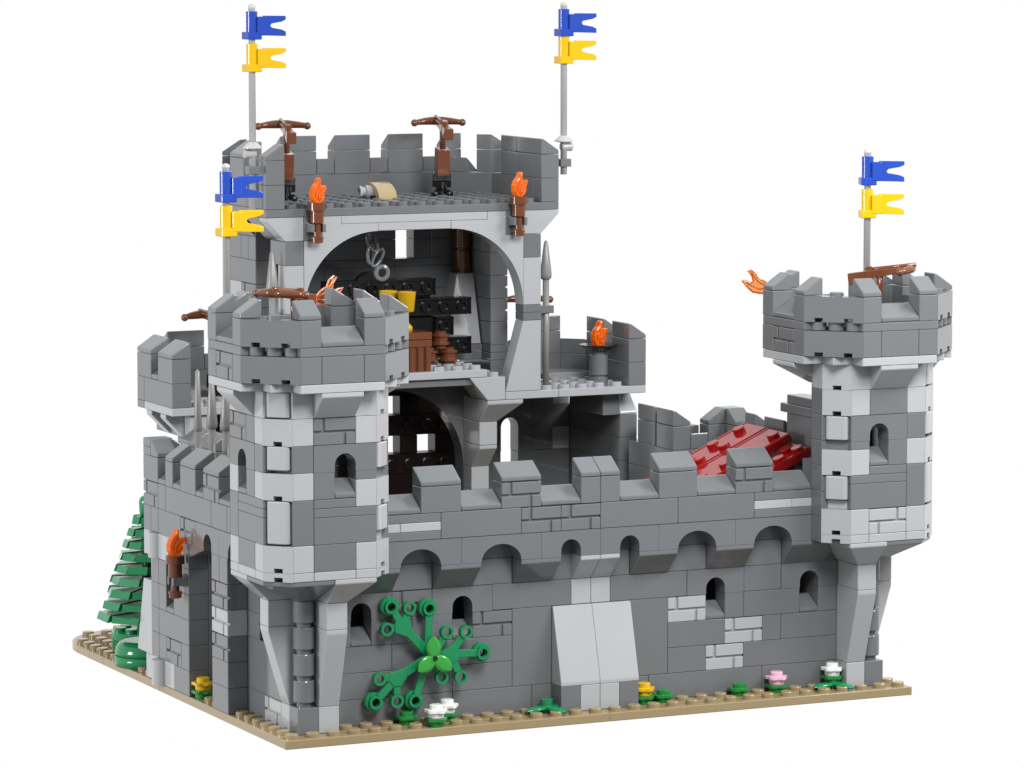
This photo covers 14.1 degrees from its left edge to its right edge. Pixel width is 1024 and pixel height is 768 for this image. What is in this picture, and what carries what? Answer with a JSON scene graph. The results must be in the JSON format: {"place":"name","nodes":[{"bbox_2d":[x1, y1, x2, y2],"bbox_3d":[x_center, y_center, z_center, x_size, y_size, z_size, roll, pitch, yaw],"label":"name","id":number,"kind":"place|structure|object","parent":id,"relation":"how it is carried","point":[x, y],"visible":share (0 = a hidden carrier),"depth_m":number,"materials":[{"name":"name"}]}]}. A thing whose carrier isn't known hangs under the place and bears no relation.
{"place":"outdoors","nodes":[
{"label":"outdoors","id":0,"kind":"place"},
{"bbox_2d":[208,287,408,734],"bbox_3d":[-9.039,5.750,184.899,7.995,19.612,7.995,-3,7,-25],"label":"corner tower","id":1,"kind":"structure","parent":0,"point":[307,388],"depth_m":182.29,"materials":[{"name":"grey plastic"}]},
{"bbox_2d":[215,163,263,294],"bbox_3d":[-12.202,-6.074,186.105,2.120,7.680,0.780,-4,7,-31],"label":"flagpole","id":2,"kind":"object","parent":1,"relation":"on","point":[232,190],"visible":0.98,"depth_m":185.49,"materials":[{"name":"multicoloured plastic"}]},
{"bbox_2d":[266,251,278,314],"bbox_3d":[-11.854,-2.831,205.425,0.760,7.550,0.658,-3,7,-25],"label":"spear","id":3,"kind":"object","parent":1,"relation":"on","point":[272,279],"visible":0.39,"depth_m":204.98,"materials":[{"name":"grey plastic"}]},
{"bbox_2d":[253,287,315,318],"bbox_3d":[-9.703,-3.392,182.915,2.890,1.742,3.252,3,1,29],"label":"crossbow","id":4,"kind":"object","parent":1,"relation":"on","point":[292,294],"visible":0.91,"depth_m":181.65,"materials":[{"name":"brown plastic"}]},
{"bbox_2d":[316,275,343,303],"bbox_3d":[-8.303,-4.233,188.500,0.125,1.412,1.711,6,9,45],"label":"flame","id":5,"kind":"object","parent":1,"relation":"attached to","point":[320,293],"visible":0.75,"depth_m":188.31,"materials":[{"name":"orange plastic"}]},
{"bbox_2d":[72,625,911,749],"bbox_3d":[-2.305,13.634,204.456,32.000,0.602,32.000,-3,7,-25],"label":"baseplate","id":6,"kind":"object","parent":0,"point":[96,646],"visible":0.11,"depth_m":190.54,"materials":[{"name":"beige plastic"}]},
{"bbox_2d":[111,624,139,648],"bbox_3d":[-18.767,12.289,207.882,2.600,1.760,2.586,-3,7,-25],"label":"bush","id":7,"kind":"object","parent":6,"relation":"on","point":[120,632],"visible":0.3,"depth_m":207.19,"materials":[{"name":"green plastic"}]},
{"bbox_2d":[114,636,146,669],"bbox_3d":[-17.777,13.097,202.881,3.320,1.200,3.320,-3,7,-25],"label":"mound","id":8,"kind":"object","parent":6,"relation":"on","point":[129,654],"visible":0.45,"depth_m":201.59,"materials":[{"name":"green plastic"}]},
{"bbox_2d":[97,495,150,624],"bbox_3d":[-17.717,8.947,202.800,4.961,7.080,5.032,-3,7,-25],"label":"pine tree","id":9,"kind":"object","parent":8,"relation":"on","point":[122,604],"visible":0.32,"depth_m":201.72,"materials":[{"name":"green plastic"}]},
{"bbox_2d":[137,330,229,443],"bbox_3d":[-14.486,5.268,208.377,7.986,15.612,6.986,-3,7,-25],"label":"turret","id":10,"kind":"object","parent":6,"relation":"on","point":[169,363],"visible":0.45,"depth_m":204.99,"materials":[{"name":"grey plastic"}]},
{"bbox_2d":[181,308,221,395],"bbox_3d":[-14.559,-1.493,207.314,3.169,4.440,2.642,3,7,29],"label":"crossbow","id":11,"kind":"object","parent":10,"relation":"on","point":[200,313],"visible":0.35,"depth_m":207.18,"materials":[{"name":"brown plastic"}]},
{"bbox_2d":[192,676,212,698],"bbox_3d":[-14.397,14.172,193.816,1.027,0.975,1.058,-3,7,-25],"label":"flower","id":12,"kind":"object","parent":6,"relation":"on","point":[202,685],"visible":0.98,"depth_m":193.48,"materials":[{"name":"yellow plastic"}]},
{"bbox_2d":[138,427,266,718],"bbox_3d":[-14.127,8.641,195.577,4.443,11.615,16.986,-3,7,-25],"label":"gate wall","id":13,"kind":"structure","parent":6,"relation":"on","point":[207,624],"depth_m":193.73,"materials":[{"name":"grey plastic"}]},
{"bbox_2d":[166,529,187,598],"bbox_3d":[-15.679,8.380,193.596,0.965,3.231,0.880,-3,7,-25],"label":"torch","id":14,"kind":"object","parent":13,"relation":"attached to","point":[175,561],"visible":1,"depth_m":193.35,"materials":[{"name":"brown plastic"}]},
{"bbox_2d":[194,369,201,448],"bbox_3d":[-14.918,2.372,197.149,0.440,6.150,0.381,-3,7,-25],"label":"spear","id":15,"kind":"object","parent":13,"relation":"on","point":[197,427],"visible":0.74,"depth_m":196.92,"materials":[{"name":"grey plastic"}]},
{"bbox_2d":[206,383,217,458],"bbox_3d":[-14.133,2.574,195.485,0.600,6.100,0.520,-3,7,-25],"label":"spear","id":16,"kind":"object","parent":13,"relation":"on","point":[211,422],"visible":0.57,"depth_m":195.20,"materials":[{"name":"grey plastic"}]},
{"bbox_2d":[220,396,229,456],"bbox_3d":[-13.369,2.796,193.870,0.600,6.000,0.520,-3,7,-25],"label":"spear","id":17,"kind":"object","parent":13,"relation":"on","point":[224,423],"visible":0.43,"depth_m":193.59,"materials":[{"name":"grey plastic"}]},
{"bbox_2d":[222,133,558,494],"bbox_3d":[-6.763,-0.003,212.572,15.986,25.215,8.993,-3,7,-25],"label":"castle keep","id":18,"kind":"structure","parent":6,"relation":"on","point":[466,250],"depth_m":212.55,"materials":[{"name":"grey plastic"}]},
{"bbox_2d":[242,4,285,209],"bbox_3d":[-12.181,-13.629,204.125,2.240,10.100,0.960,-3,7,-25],"label":"flagpole","id":19,"kind":"object","parent":18,"relation":"attached to","point":[258,28],"visible":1,"depth_m":203.63,"materials":[{"name":"multicoloured plastic"}]},
{"bbox_2d":[256,118,310,200],"bbox_3d":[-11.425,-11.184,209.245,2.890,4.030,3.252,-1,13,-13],"label":"crossbow","id":20,"kind":"object","parent":18,"relation":"on","point":[288,132],"visible":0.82,"depth_m":208.91,"materials":[{"name":"brown plastic"}]},
{"bbox_2d":[306,178,326,242],"bbox_3d":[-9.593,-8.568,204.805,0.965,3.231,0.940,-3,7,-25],"label":"torch","id":21,"kind":"object","parent":18,"relation":"attached to","point":[315,226],"visible":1,"depth_m":204.54,"materials":[{"name":"brown plastic"}]},
{"bbox_2d":[354,231,389,299],"bbox_3d":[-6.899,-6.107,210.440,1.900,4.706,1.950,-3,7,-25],"label":"chain","id":22,"kind":"object","parent":18,"relation":"hanging from","point":[370,275],"visible":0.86,"depth_m":209.72,"materials":[{"name":"grey plastic"}]},
{"bbox_2d":[356,181,396,199],"bbox_3d":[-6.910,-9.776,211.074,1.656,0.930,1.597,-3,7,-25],"label":"cannon","id":23,"kind":"object","parent":18,"relation":"on","point":[384,190],"visible":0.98,"depth_m":210.89,"materials":[{"name":"beige plastic"}]},
{"bbox_2d":[408,330,431,371],"bbox_3d":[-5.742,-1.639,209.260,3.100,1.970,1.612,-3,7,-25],"label":"chest","id":24,"kind":"object","parent":18,"relation":"on","point":[419,344],"visible":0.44,"depth_m":208.97,"materials":[{"name":"brown plastic"}]},
{"bbox_2d":[397,291,415,331],"bbox_3d":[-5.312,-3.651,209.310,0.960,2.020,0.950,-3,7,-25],"label":"goblet","id":25,"kind":"object","parent":24,"relation":"on","point":[407,298],"visible":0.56,"depth_m":208.91,"materials":[{"name":"yellow plastic"}]},
{"bbox_2d":[431,347,437,363],"bbox_3d":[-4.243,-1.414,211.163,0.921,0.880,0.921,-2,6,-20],"label":"round brick","id":26,"kind":"object","parent":18,"relation":"on","point":[434,358],"visible":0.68,"depth_m":210.88,"materials":[{"name":"brown plastic"}]},
{"bbox_2d":[411,115,465,195],"bbox_3d":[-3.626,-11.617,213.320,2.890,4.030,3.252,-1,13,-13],"label":"crossbow","id":27,"kind":"object","parent":18,"relation":"on","point":[441,178],"visible":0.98,"depth_m":213.02,"materials":[{"name":"brown plastic"}]},
{"bbox_2d":[439,347,456,363],"bbox_3d":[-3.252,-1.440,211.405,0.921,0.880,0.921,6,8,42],"label":"round brick","id":28,"kind":"object","parent":18,"relation":"on","point":[448,354],"visible":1,"depth_m":211.08,"materials":[{"name":"brown plastic"}]},
{"bbox_2d":[432,331,449,348],"bbox_3d":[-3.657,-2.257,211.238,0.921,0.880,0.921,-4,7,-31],"label":"round brick","id":29,"kind":"object","parent":28,"relation":"on","point":[440,340],"visible":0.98,"depth_m":210.93,"materials":[{"name":"brown plastic"}]},
{"bbox_2d":[508,172,527,235],"bbox_3d":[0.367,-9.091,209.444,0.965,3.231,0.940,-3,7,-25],"label":"torch","id":30,"kind":"object","parent":18,"relation":"attached to","point":[517,219],"visible":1,"depth_m":209.18,"materials":[{"name":"brown plastic"}]},
{"bbox_2d":[554,2,596,174],"bbox_3d":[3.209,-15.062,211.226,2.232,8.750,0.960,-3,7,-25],"label":"flagpole","id":31,"kind":"object","parent":18,"relation":"attached to","point":[569,52],"visible":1,"depth_m":210.78,"materials":[{"name":"multicoloured plastic"}]},
{"bbox_3d":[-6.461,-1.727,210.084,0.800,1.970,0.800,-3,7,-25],"label":"pedestal","id":32,"kind":"object","parent":18,"relation":"on","visible":0},
{"bbox_2d":[379,290,396,298],"bbox_3d":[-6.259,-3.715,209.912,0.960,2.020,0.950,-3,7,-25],"label":"goblet","id":33,"kind":"object","parent":32,"relation":"on","point":[393,293],"visible":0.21,"depth_m":209.49,"materials":[{"name":"yellow plastic"}]},
{"bbox_2d":[395,710,417,724],"bbox_3d":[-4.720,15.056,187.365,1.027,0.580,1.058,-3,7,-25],"label":"flower","id":34,"kind":"object","parent":6,"relation":"on","point":[405,717],"visible":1,"depth_m":187.06,"materials":[{"name":"green plastic"}]},
{"bbox_2d":[424,703,446,726],"bbox_3d":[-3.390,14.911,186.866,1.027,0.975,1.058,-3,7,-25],"label":"flower","id":35,"kind":"object","parent":6,"relation":"on","point":[435,712],"visible":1,"depth_m":186.54,"materials":[{"name":"white plastic"}]},
{"bbox_2d":[439,698,458,721],"bbox_3d":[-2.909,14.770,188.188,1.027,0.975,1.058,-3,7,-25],"label":"flower","id":36,"kind":"object","parent":6,"relation":"on","point":[450,704],"visible":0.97,"depth_m":187.86,"materials":[{"name":"white plastic"}]},
{"bbox_2d":[526,697,565,713],"bbox_3d":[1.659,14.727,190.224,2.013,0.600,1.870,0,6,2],"label":"leaf plant","id":37,"kind":"object","parent":6,"relation":"on","point":[546,705],"visible":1,"depth_m":189.86,"materials":[{"name":"green plastic"}]},
{"bbox_2d":[488,315,645,488],"bbox_3d":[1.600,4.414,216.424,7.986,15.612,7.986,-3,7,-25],"label":"turret","id":38,"kind":"object","parent":6,"relation":"on","point":[565,416],"visible":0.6,"depth_m":217.55,"materials":[{"name":"grey plastic"}]},
{"bbox_2d":[505,295,552,378],"bbox_3d":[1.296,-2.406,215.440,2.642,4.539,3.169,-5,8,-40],"label":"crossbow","id":39,"kind":"object","parent":38,"relation":"on","point":[511,298],"visible":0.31,"depth_m":215.84,"materials":[{"name":"brown plastic"}]},
{"bbox_2d":[541,240,551,384],"bbox_3d":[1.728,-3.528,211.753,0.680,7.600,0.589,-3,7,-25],"label":"spear","id":40,"kind":"object","parent":38,"relation":"on","point":[546,273],"visible":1,"depth_m":211.59,"materials":[{"name":"grey plastic"}]},
{"bbox_2d":[579,320,617,384],"bbox_3d":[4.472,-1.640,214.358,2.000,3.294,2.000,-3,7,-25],"label":"brazier","id":41,"kind":"object","parent":38,"relation":"on","point":[598,347],"visible":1,"depth_m":214.03,"materials":[{"name":"grey plastic"}]},
{"bbox_2d":[338,447,836,725],"bbox_3d":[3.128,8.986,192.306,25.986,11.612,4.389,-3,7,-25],"label":"curtain wall","id":42,"kind":"structure","parent":6,"relation":"on","point":[597,582],"depth_m":190.80,"materials":[{"name":"grey plastic"}]},
{"bbox_2d":[363,596,490,711],"bbox_3d":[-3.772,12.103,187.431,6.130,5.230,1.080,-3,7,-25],"label":"wall plant","id":43,"kind":"object","parent":42,"relation":"attached to","point":[436,657],"depth_m":187.15,"materials":[{"name":"green plastic"}]},
{"bbox_2d":[639,682,654,704],"bbox_3d":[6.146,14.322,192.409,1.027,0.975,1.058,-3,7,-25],"label":"flower","id":44,"kind":"object","parent":6,"relation":"on","point":[646,695],"visible":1,"depth_m":192.07,"materials":[{"name":"yellow plastic"}]},
{"bbox_2d":[652,688,673,702],"bbox_3d":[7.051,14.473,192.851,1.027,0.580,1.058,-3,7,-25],"label":"flower","id":45,"kind":"object","parent":6,"relation":"on","point":[663,695],"visible":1,"depth_m":192.54,"materials":[{"name":"green plastic"}]},
{"bbox_2d":[629,393,811,479],"bbox_3d":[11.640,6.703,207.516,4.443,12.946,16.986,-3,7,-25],"label":"curtain wall","id":46,"kind":"structure","parent":6,"relation":"on","point":[660,430],"depth_m":210.04,"materials":[{"name":"grey plastic"}]},
{"bbox_2d":[646,423,810,478],"bbox_3d":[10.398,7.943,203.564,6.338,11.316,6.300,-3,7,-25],"label":"lean to roof","id":47,"kind":"object","parent":46,"relation":"attached to","point":[709,458],"visible":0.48,"depth_m":203.31,"materials":[{"name":"red plastic"}]},
{"bbox_2d":[727,682,749,695],"bbox_3d":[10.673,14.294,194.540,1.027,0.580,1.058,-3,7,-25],"label":"flower","id":48,"kind":"object","parent":6,"relation":"on","point":[738,689],"visible":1,"depth_m":194.22,"materials":[{"name":"green plastic"}]},
{"bbox_2d":[765,670,786,692],"bbox_3d":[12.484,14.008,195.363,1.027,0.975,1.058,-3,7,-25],"label":"flower","id":49,"kind":"object","parent":6,"relation":"on","point":[776,683],"visible":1,"depth_m":195.03,"materials":[{"name":"pink plastic"}]},
{"bbox_2d":[814,675,853,688],"bbox_3d":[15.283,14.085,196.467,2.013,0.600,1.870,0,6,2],"label":"leaf plant","id":50,"kind":"object","parent":6,"relation":"on","point":[832,684],"visible":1,"depth_m":195.91,"materials":[{"name":"green plastic"}]},
{"bbox_2d":[821,662,842,681],"bbox_3d":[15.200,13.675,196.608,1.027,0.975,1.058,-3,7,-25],"label":"flower","id":51,"kind":"object","parent":50,"relation":"on","point":[832,670],"visible":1,"depth_m":196.27,"materials":[{"name":"white plastic"}]},
{"bbox_2d":[763,267,952,686],"bbox_3d":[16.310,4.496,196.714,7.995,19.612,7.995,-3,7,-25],"label":"corner tower","id":52,"kind":"structure","parent":6,"relation":"on","point":[864,357],"depth_m":193.76,"materials":[{"name":"grey plastic"}]},
{"bbox_2d":[741,269,766,293],"bbox_3d":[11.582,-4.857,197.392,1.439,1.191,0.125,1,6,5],"label":"flame","id":53,"kind":"object","parent":52,"relation":"attached to","point":[756,284],"visible":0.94,"depth_m":197.35,"materials":[{"name":"orange plastic"}]},
{"bbox_2d":[858,149,904,270],"bbox_3d":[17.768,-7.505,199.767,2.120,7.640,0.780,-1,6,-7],"label":"flagpole","id":54,"kind":"object","parent":52,"relation":"on","point":[873,173],"visible":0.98,"depth_m":199.27,"materials":[{"name":"grey plastic"}]},
{"bbox_2d":[848,262,916,296],"bbox_3d":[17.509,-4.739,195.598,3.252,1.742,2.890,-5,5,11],"label":"crossbow","id":55,"kind":"object","parent":52,"relation":"on","point":[879,272],"visible":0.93,"depth_m":195.43,"materials":[{"name":"brown plastic"}]},
{"bbox_2d":[0,0,1023,767],"label":"sky","id":56,"kind":"structure","parent":0,"point":[715,142],"materials":[{"name":"white"}]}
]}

